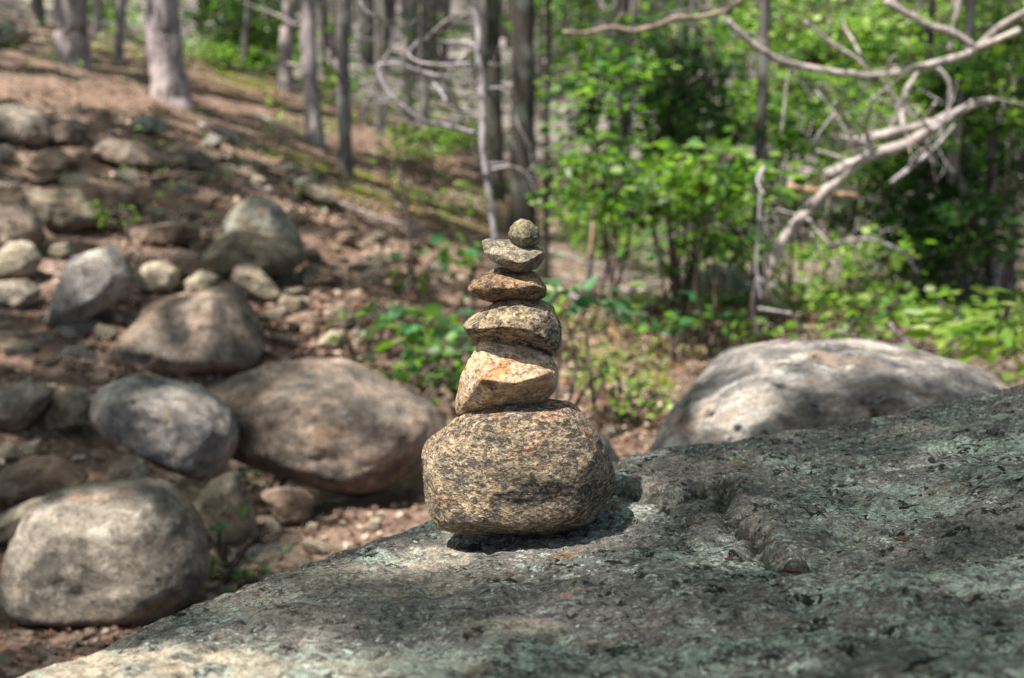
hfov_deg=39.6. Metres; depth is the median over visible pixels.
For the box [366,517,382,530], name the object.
rock
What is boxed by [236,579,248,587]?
loose stone
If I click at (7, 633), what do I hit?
loose stone
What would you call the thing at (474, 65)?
slender tree
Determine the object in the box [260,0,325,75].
slender tree
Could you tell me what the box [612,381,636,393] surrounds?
loose stone
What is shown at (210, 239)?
loose stone
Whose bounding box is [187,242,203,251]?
loose stone
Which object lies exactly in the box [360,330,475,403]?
leafy plant
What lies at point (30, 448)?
rock
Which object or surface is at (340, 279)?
loose stone
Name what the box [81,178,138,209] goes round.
rock
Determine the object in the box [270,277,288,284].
loose stone
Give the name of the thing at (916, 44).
leafy shrub
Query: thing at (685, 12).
slender tree
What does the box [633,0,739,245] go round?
slender tree
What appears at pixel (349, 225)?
loose stone
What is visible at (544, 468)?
cairn stone
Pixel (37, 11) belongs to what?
young tree
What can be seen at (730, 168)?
leafy shrub
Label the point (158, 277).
rock
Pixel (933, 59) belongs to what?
slender tree
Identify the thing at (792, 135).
leafy shrub
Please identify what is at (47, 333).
loose stone
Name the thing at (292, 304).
rock
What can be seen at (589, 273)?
sapling
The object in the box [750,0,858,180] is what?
slender tree
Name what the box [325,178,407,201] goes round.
fallen stick
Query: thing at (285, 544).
loose stone
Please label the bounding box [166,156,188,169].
loose stone
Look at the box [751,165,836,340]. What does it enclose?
bare shrub
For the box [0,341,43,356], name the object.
loose stone
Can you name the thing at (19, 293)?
rock
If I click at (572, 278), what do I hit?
fallen stick
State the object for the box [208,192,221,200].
loose stone
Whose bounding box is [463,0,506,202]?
young tree
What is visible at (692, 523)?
bark chip
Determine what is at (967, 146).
young tree
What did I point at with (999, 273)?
boulder
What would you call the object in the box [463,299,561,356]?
cairn stone
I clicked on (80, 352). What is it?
loose stone
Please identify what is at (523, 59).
tree
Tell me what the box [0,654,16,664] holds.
loose stone
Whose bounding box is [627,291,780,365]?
leafy plant
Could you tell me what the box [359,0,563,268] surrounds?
bare sapling
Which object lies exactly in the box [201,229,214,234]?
loose stone
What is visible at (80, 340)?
loose stone
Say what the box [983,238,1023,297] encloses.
leafy shrub
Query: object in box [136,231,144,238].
loose stone
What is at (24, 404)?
rock
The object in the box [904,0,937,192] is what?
slender tree
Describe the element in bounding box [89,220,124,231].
loose stone
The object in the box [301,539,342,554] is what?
loose stone
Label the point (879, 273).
boulder
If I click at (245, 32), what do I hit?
young tree
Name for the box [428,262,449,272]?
loose stone
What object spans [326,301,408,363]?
leafy plant
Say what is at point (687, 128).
leafy shrub
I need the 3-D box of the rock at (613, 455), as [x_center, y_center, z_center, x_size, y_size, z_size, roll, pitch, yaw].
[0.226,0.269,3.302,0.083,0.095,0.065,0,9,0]
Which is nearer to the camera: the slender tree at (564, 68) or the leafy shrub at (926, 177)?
the leafy shrub at (926, 177)
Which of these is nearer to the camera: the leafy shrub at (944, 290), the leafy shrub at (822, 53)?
the leafy shrub at (944, 290)
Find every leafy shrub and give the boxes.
[44,0,145,27]
[180,0,300,53]
[349,0,599,159]
[376,118,487,159]
[483,0,628,206]
[525,115,682,328]
[533,12,680,322]
[536,201,632,253]
[549,172,647,260]
[588,143,785,343]
[596,0,757,301]
[607,90,772,317]
[609,125,847,362]
[609,223,738,267]
[610,242,717,313]
[611,45,754,323]
[656,188,815,271]
[672,210,808,326]
[697,0,919,295]
[708,60,906,311]
[765,187,903,295]
[768,38,1019,227]
[783,263,936,339]
[788,125,943,317]
[796,223,936,338]
[820,0,1011,285]
[835,134,1020,316]
[854,222,1022,309]
[873,179,1023,298]
[875,285,1021,364]
[876,38,1023,313]
[931,112,1023,260]
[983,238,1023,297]
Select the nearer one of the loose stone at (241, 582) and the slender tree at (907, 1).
the loose stone at (241, 582)
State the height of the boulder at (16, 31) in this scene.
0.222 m
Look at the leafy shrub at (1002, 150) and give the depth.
7.53 m
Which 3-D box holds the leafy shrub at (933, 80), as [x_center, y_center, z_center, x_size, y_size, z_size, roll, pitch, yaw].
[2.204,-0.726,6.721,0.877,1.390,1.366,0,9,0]
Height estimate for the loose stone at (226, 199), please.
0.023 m
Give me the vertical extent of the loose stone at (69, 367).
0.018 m
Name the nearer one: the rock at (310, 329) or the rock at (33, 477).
the rock at (33, 477)
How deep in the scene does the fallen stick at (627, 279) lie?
8.43 m
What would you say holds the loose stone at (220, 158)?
on the ground at (62, 380)
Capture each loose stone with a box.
[0,182,21,190]
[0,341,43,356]
[0,629,18,637]
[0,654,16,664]
[1,648,12,654]
[15,177,26,183]
[22,643,36,651]
[26,172,58,184]
[33,337,47,343]
[35,332,46,337]
[40,331,50,336]
[41,357,61,366]
[42,647,55,655]
[54,647,63,654]
[57,324,77,340]
[58,343,71,347]
[59,172,80,185]
[59,187,81,193]
[59,346,97,359]
[59,361,69,366]
[65,365,73,369]
[65,635,84,645]
[65,644,76,648]
[67,174,90,188]
[68,319,100,334]
[75,338,88,343]
[76,334,84,339]
[76,343,107,350]
[77,361,93,365]
[77,366,92,373]
[82,339,99,349]
[84,627,98,639]
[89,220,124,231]
[92,639,111,647]
[93,323,117,339]
[97,205,118,219]
[98,175,108,179]
[99,108,109,113]
[105,130,117,135]
[106,335,120,339]
[113,207,136,221]
[114,168,142,182]
[116,293,143,304]
[127,319,135,326]
[136,202,150,208]
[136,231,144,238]
[140,207,169,215]
[144,220,153,224]
[149,216,157,220]
[150,168,169,173]
[150,177,163,183]
[155,214,164,219]
[164,215,180,222]
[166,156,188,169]
[166,248,203,264]
[170,180,196,194]
[173,169,188,172]
[176,204,201,219]
[177,171,208,184]
[179,274,190,281]
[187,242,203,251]
[200,164,240,176]
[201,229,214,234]
[202,133,221,147]
[206,235,216,243]
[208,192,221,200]
[210,151,231,163]
[218,280,236,286]
[219,198,230,201]
[219,568,239,580]
[220,134,234,143]
[224,546,238,555]
[226,153,243,167]
[230,174,250,185]
[233,191,244,199]
[235,542,244,549]
[236,543,282,558]
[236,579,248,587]
[237,163,261,180]
[242,566,283,583]
[253,547,282,564]
[254,535,278,544]
[256,515,276,531]
[257,306,286,322]
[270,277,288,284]
[270,332,307,348]
[275,156,302,166]
[275,564,295,571]
[276,541,291,551]
[279,163,305,176]
[282,205,295,211]
[283,534,300,545]
[284,286,307,296]
[284,554,312,564]
[286,193,298,201]
[286,551,298,558]
[288,211,310,222]
[289,555,312,564]
[296,265,319,285]
[299,297,311,306]
[301,221,311,225]
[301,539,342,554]
[305,247,320,262]
[309,171,325,178]
[313,273,338,287]
[327,273,342,284]
[330,244,339,251]
[331,257,348,262]
[334,232,358,245]
[337,215,347,219]
[341,222,358,228]
[343,280,352,286]
[345,261,382,272]
[358,231,389,246]
[363,304,388,323]
[365,252,391,264]
[383,266,392,273]
[387,250,417,262]
[392,301,402,305]
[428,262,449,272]
[474,235,490,246]
[600,424,624,437]
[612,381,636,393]
[614,414,630,418]
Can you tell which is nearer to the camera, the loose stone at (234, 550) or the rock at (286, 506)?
the loose stone at (234, 550)
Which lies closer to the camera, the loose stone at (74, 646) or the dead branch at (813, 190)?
the loose stone at (74, 646)
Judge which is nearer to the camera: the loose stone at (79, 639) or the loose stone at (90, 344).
the loose stone at (79, 639)
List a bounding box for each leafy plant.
[88,199,140,242]
[202,501,293,592]
[236,467,287,504]
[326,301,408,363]
[360,297,475,386]
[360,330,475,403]
[376,259,470,295]
[388,230,503,314]
[532,254,696,434]
[562,346,631,418]
[585,381,676,420]
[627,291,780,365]
[704,303,891,342]
[899,285,1023,384]
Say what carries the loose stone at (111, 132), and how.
on the ground at (62, 380)
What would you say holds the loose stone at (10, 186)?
on the ground at (62, 380)
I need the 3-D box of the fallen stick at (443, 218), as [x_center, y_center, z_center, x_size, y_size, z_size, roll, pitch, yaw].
[-0.298,-0.742,9.153,0.565,0.195,0.019,1,9,8]
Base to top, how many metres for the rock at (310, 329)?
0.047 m
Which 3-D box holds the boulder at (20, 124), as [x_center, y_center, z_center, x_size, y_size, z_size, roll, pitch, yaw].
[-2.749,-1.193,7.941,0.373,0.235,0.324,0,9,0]
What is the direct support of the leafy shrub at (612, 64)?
on the ground at (62, 380)
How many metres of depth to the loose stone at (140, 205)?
7.15 m
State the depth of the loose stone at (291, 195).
8.09 m
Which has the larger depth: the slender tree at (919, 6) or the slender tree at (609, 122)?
the slender tree at (609, 122)
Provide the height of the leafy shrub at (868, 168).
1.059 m
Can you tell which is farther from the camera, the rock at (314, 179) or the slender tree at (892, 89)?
the slender tree at (892, 89)
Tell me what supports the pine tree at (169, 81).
on the ground at (62, 380)
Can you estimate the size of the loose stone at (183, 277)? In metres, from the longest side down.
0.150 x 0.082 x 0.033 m
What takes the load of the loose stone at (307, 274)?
on the ground at (62, 380)
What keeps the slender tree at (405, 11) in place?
on the ground at (62, 380)
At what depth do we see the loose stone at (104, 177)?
7.54 m
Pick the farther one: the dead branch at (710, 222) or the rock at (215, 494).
the dead branch at (710, 222)
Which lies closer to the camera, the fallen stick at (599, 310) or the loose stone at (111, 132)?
the fallen stick at (599, 310)
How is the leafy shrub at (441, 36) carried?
on the ground at (62, 380)
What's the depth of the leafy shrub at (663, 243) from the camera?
8.97 m
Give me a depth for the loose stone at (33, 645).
2.95 m
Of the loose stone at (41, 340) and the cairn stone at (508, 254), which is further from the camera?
the loose stone at (41, 340)
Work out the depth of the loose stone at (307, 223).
7.58 m
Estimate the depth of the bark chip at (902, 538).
1.48 m
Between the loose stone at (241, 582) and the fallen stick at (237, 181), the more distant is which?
the fallen stick at (237, 181)
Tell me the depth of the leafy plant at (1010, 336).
4.29 m
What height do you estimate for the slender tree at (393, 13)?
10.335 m
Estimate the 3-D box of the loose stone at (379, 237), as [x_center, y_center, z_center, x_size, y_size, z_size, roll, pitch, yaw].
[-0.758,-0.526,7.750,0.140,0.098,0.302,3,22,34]
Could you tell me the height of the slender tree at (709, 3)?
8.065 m
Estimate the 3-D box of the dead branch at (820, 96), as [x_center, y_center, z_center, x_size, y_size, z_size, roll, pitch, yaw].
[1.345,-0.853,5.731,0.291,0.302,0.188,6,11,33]
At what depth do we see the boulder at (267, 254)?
5.84 m
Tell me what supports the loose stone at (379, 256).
on the ground at (62, 380)
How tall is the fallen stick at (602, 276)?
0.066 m
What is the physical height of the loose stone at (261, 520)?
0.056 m
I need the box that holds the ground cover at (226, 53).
[0,19,1023,412]
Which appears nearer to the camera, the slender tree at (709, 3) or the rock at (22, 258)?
the rock at (22, 258)
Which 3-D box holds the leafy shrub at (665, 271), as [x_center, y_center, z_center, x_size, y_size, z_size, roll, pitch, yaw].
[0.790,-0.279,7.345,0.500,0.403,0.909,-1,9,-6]
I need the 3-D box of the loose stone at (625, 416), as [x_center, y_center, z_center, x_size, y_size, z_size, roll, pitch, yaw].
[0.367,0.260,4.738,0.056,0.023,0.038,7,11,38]
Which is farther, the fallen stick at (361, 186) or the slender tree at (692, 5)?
the slender tree at (692, 5)
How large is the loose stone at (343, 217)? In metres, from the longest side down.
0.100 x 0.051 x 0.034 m
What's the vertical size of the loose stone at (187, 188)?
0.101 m
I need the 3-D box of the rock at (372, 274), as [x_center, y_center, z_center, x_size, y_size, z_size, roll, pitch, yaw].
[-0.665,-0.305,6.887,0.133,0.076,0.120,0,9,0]
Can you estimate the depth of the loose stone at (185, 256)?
6.33 m
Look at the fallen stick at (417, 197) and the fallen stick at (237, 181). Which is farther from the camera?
the fallen stick at (417, 197)
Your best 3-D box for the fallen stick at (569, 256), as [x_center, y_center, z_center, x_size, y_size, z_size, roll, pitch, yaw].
[0.453,-0.488,8.927,0.476,0.138,0.022,1,9,6]
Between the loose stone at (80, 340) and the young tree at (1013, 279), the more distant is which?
the young tree at (1013, 279)
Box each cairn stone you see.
[421,399,615,535]
[455,341,558,414]
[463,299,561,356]
[467,267,546,302]
[482,239,544,272]
[508,219,539,247]
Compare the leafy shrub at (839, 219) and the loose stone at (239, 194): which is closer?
the loose stone at (239, 194)
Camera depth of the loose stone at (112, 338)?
5.28 m
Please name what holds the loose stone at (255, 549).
on the ground at (62, 380)
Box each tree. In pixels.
[31,0,45,26]
[51,0,92,70]
[91,0,101,33]
[91,0,125,64]
[145,0,194,111]
[194,0,335,146]
[217,0,251,70]
[258,0,296,91]
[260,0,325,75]
[319,0,391,179]
[349,0,356,39]
[350,0,416,124]
[391,0,395,26]
[429,0,471,59]
[455,0,510,89]
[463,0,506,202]
[500,0,504,38]
[506,0,536,231]
[543,4,567,96]
[576,0,750,202]
[589,0,774,324]
[606,0,638,194]
[615,0,658,232]
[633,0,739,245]
[634,0,696,238]
[635,0,687,139]
[636,0,641,25]
[699,0,713,52]
[700,7,748,133]
[725,0,836,222]
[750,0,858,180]
[780,3,801,59]
[790,0,812,149]
[822,0,939,223]
[828,0,984,253]
[837,0,975,312]
[841,0,1021,200]
[859,0,1001,307]
[862,0,1023,296]
[867,0,989,214]
[876,0,899,222]
[881,0,897,125]
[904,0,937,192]
[916,0,1000,308]
[924,0,1023,315]
[930,2,944,226]
[942,0,1011,153]
[946,0,976,314]
[984,2,1023,176]
[1007,0,1023,77]
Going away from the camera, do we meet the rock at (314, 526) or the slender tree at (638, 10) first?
the rock at (314, 526)
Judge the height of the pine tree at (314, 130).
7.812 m
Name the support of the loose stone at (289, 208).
on the ground at (62, 380)
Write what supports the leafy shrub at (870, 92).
on the ground at (62, 380)
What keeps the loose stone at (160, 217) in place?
on the ground at (62, 380)
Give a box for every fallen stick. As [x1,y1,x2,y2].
[198,122,239,139]
[215,150,282,168]
[220,136,257,147]
[227,177,257,192]
[238,178,274,191]
[243,160,293,183]
[257,113,286,133]
[284,174,334,190]
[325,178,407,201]
[341,202,430,233]
[397,189,466,214]
[402,172,430,182]
[422,208,508,238]
[425,171,476,188]
[549,250,619,271]
[562,275,638,288]
[567,293,605,302]
[571,292,669,303]
[581,308,652,315]
[585,261,652,271]
[590,303,659,311]
[593,274,660,280]
[616,275,692,289]
[619,287,689,298]
[628,290,670,299]
[836,322,926,345]
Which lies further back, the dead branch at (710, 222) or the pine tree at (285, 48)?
the pine tree at (285, 48)
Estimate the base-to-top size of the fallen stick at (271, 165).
0.147 m
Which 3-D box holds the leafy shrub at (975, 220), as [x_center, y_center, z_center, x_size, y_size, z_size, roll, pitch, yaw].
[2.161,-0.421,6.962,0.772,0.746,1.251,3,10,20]
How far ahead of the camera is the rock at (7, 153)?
7.59 m
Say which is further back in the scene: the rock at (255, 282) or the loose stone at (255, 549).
the rock at (255, 282)
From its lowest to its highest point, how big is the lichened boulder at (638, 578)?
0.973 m
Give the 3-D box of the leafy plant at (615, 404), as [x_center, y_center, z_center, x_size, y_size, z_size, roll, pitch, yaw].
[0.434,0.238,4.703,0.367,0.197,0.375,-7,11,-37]
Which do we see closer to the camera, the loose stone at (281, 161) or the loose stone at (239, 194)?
the loose stone at (239, 194)
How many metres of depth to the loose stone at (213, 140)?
8.79 m
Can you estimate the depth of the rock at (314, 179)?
8.35 m
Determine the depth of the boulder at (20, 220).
6.09 m
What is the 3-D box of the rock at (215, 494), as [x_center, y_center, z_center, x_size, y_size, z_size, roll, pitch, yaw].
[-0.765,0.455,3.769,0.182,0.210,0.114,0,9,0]
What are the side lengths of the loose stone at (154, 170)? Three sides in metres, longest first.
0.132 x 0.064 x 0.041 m
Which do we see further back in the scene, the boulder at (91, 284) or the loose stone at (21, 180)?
the loose stone at (21, 180)
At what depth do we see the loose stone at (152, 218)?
7.03 m
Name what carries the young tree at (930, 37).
on the ground at (62, 380)
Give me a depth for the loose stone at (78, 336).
5.31 m
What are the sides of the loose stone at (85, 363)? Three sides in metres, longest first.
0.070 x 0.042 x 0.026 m
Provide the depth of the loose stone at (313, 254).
6.96 m
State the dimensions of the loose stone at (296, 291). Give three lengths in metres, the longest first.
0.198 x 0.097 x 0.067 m
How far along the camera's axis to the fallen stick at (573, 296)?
7.54 m
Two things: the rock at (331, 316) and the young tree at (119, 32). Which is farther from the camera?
the young tree at (119, 32)
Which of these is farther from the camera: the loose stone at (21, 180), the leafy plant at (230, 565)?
the loose stone at (21, 180)
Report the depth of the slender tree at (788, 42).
26.18 m
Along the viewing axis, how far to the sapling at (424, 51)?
13.72 m
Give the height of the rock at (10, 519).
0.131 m
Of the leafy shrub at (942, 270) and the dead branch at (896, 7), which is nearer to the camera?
the dead branch at (896, 7)
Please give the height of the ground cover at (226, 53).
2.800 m
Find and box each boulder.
[0,20,30,47]
[0,104,52,146]
[0,200,44,248]
[0,477,210,629]
[18,384,1023,677]
[44,245,131,325]
[89,373,238,480]
[103,285,263,374]
[202,229,305,276]
[210,358,446,498]
[217,194,305,257]
[648,338,1012,451]
[692,262,751,304]
[836,223,898,283]
[894,259,1013,311]
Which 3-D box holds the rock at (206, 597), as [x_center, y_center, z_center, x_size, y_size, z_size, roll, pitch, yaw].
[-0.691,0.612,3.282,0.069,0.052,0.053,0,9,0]
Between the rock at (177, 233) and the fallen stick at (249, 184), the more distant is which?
the fallen stick at (249, 184)
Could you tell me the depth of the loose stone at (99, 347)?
5.21 m
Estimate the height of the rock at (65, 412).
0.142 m
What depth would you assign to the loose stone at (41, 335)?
5.27 m
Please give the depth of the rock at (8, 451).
4.18 m
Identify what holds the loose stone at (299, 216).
on the ground at (62, 380)
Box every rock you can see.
[0,145,15,162]
[0,240,41,278]
[0,279,41,307]
[0,380,54,430]
[0,444,17,460]
[0,455,88,500]
[0,497,41,543]
[19,439,41,456]
[22,148,77,172]
[24,190,103,234]
[35,389,92,432]
[47,242,74,257]
[51,118,88,144]
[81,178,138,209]
[90,140,168,168]
[103,456,150,481]
[122,251,131,267]
[131,114,167,134]
[134,260,179,293]
[139,221,200,246]
[158,171,182,181]
[162,143,217,170]
[184,270,220,290]
[192,472,258,548]
[197,593,216,602]
[231,264,282,303]
[250,175,266,184]
[261,487,314,526]
[262,517,281,534]
[263,186,272,192]
[278,294,304,313]
[284,311,321,327]
[293,174,323,190]
[299,182,340,206]
[300,324,318,334]
[305,522,318,530]
[317,330,345,348]
[322,304,355,328]
[344,289,367,303]
[361,268,386,282]
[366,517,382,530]
[599,434,620,461]
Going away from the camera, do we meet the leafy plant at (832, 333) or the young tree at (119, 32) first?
the leafy plant at (832, 333)
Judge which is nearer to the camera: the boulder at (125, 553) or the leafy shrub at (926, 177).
the boulder at (125, 553)
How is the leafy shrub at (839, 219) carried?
on the ground at (62, 380)
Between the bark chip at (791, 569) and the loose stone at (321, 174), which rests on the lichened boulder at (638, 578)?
the bark chip at (791, 569)
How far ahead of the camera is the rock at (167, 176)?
7.67 m
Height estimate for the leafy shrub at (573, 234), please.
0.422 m
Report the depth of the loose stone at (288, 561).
3.61 m
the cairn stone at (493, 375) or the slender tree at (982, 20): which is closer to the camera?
the cairn stone at (493, 375)
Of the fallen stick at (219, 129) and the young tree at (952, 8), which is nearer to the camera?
the young tree at (952, 8)
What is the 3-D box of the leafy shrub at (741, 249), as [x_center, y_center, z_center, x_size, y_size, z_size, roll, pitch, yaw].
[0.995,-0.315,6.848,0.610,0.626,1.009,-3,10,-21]
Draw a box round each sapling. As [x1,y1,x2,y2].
[324,0,424,134]
[349,0,456,136]
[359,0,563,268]
[543,0,550,293]
[586,0,618,291]
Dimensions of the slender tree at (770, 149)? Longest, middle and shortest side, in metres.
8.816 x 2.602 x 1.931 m
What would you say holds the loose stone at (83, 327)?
on the ground at (62, 380)
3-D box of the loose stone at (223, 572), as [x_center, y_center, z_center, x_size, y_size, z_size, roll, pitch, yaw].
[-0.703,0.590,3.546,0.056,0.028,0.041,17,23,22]
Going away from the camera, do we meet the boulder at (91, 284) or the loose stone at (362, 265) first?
the boulder at (91, 284)
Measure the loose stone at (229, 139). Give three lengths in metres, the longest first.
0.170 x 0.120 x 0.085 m
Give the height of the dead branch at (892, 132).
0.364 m
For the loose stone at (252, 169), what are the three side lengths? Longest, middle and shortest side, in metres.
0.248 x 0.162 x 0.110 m
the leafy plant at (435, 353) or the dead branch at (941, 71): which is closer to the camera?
the leafy plant at (435, 353)
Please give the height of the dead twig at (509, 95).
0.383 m
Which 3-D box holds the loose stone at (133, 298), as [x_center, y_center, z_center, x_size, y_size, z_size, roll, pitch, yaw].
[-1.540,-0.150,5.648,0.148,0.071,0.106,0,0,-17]
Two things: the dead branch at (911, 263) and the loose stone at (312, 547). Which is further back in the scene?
the dead branch at (911, 263)
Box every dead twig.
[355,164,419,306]
[490,87,546,180]
[491,126,535,195]
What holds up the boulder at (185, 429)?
on the ground at (62, 380)
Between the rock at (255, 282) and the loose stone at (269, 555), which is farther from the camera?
the rock at (255, 282)
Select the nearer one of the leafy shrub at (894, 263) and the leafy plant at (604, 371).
the leafy plant at (604, 371)
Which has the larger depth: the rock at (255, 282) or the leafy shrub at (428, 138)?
the leafy shrub at (428, 138)
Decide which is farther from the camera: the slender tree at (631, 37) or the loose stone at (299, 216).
the slender tree at (631, 37)
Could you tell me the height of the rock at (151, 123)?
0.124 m
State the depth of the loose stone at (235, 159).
8.35 m
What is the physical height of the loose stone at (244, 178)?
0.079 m
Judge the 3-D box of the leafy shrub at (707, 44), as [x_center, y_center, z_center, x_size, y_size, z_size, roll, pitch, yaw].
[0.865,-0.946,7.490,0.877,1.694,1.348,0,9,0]
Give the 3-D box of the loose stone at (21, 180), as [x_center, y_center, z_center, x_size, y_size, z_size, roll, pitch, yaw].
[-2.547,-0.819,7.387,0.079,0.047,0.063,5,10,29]
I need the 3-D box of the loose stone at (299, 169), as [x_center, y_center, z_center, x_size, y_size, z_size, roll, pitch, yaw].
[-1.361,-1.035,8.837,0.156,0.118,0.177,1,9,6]
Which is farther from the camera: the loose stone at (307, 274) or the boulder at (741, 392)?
the loose stone at (307, 274)
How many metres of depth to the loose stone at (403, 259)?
7.53 m
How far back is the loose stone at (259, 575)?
3.48 m
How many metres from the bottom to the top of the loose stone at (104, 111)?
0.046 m
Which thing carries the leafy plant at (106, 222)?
on the ground at (62, 380)
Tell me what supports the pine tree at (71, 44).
on the ground at (62, 380)
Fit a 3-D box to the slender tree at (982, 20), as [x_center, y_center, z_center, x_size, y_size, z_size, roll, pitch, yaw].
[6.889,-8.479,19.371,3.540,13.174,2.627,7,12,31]
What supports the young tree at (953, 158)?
on the ground at (62, 380)
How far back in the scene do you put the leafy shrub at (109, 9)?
18.41 m
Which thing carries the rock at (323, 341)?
on the ground at (62, 380)
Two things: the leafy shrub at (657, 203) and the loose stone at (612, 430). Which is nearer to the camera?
the loose stone at (612, 430)
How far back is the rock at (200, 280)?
5.76 m
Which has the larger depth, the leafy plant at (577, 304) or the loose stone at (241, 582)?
the leafy plant at (577, 304)
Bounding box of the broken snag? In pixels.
[550,178,600,258]
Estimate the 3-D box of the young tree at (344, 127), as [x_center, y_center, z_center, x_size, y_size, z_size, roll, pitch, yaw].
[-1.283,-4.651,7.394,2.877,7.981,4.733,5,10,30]
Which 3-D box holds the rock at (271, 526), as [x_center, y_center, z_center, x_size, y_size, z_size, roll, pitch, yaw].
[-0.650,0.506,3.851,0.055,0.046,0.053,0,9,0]
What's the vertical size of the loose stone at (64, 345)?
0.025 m
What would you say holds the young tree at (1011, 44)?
on the ground at (62, 380)
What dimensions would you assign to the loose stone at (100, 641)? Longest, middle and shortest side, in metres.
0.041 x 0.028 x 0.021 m
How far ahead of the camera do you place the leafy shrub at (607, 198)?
6.09 m
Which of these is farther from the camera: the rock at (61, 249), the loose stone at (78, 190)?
the loose stone at (78, 190)
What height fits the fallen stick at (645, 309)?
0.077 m
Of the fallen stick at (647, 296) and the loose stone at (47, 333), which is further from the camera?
the fallen stick at (647, 296)
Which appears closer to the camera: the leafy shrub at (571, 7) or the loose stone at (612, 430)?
the loose stone at (612, 430)
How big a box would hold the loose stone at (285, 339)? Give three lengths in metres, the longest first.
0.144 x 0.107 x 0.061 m
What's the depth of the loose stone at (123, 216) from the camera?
6.92 m
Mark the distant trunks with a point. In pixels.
(363, 19)
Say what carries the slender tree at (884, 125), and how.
on the ground at (62, 380)
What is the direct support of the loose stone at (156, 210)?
on the ground at (62, 380)
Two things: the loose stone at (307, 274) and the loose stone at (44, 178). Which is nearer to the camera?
the loose stone at (307, 274)
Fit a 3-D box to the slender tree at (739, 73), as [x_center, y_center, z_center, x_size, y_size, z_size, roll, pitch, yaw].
[3.355,-7.711,21.613,2.587,9.688,2.301,0,9,-2]
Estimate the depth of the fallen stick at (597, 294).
7.64 m
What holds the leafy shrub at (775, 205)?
on the ground at (62, 380)
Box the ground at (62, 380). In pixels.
[0,0,1023,677]
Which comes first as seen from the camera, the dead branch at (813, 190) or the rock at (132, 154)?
the dead branch at (813, 190)
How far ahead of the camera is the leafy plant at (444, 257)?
6.23 m
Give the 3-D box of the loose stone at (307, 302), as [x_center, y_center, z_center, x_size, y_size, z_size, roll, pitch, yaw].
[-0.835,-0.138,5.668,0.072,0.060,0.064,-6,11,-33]
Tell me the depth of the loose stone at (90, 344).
5.20 m
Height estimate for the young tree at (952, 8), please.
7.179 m
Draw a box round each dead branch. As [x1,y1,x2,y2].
[562,0,744,34]
[616,188,729,230]
[724,9,1023,137]
[764,161,857,270]
[787,178,857,198]
[803,90,875,163]
[816,98,951,179]
[818,217,919,275]
[833,66,1023,161]
[875,85,930,148]
[882,0,975,51]
[890,124,954,184]
[918,67,955,181]
[932,82,972,131]
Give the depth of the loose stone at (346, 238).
7.50 m
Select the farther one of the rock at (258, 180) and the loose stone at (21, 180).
the rock at (258, 180)
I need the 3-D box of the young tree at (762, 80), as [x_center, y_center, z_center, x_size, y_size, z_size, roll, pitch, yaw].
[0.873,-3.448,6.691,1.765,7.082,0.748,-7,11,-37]
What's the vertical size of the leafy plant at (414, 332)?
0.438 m
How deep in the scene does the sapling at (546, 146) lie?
7.42 m
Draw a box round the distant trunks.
[88,0,1023,221]
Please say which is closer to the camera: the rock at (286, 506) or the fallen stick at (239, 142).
the rock at (286, 506)
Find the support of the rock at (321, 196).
on the ground at (62, 380)
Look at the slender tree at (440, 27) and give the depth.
24.04 m
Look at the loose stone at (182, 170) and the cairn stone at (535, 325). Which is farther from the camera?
the loose stone at (182, 170)
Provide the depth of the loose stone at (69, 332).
5.32 m
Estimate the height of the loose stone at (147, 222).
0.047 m
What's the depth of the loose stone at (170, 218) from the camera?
7.08 m
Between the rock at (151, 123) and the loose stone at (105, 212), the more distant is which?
the rock at (151, 123)
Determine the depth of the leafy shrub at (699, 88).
6.88 m
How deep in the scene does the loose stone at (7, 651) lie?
2.85 m
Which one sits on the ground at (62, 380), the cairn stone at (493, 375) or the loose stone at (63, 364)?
the loose stone at (63, 364)
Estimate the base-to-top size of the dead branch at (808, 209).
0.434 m
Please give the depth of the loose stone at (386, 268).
7.25 m
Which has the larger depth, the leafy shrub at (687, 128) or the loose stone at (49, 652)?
the leafy shrub at (687, 128)
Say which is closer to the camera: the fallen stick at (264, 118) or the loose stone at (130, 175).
the loose stone at (130, 175)
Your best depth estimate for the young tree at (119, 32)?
12.31 m
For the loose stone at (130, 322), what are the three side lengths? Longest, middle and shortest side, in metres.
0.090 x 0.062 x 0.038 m
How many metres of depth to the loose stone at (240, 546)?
3.73 m
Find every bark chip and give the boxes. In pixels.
[686,521,700,524]
[786,567,803,572]
[896,536,911,540]
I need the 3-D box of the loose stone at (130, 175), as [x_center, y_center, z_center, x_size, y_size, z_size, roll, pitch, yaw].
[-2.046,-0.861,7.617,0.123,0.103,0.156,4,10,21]
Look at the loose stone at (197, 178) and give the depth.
7.76 m
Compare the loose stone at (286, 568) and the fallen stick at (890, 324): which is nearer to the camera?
the loose stone at (286, 568)
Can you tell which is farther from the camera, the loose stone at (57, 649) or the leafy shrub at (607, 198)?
the leafy shrub at (607, 198)
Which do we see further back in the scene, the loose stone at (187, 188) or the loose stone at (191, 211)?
the loose stone at (187, 188)
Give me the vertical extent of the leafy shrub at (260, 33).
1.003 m
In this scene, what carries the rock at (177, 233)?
on the ground at (62, 380)
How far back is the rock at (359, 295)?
5.79 m
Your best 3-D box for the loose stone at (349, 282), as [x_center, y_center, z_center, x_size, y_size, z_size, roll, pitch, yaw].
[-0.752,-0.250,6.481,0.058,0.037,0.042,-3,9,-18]
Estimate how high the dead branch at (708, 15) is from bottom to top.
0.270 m

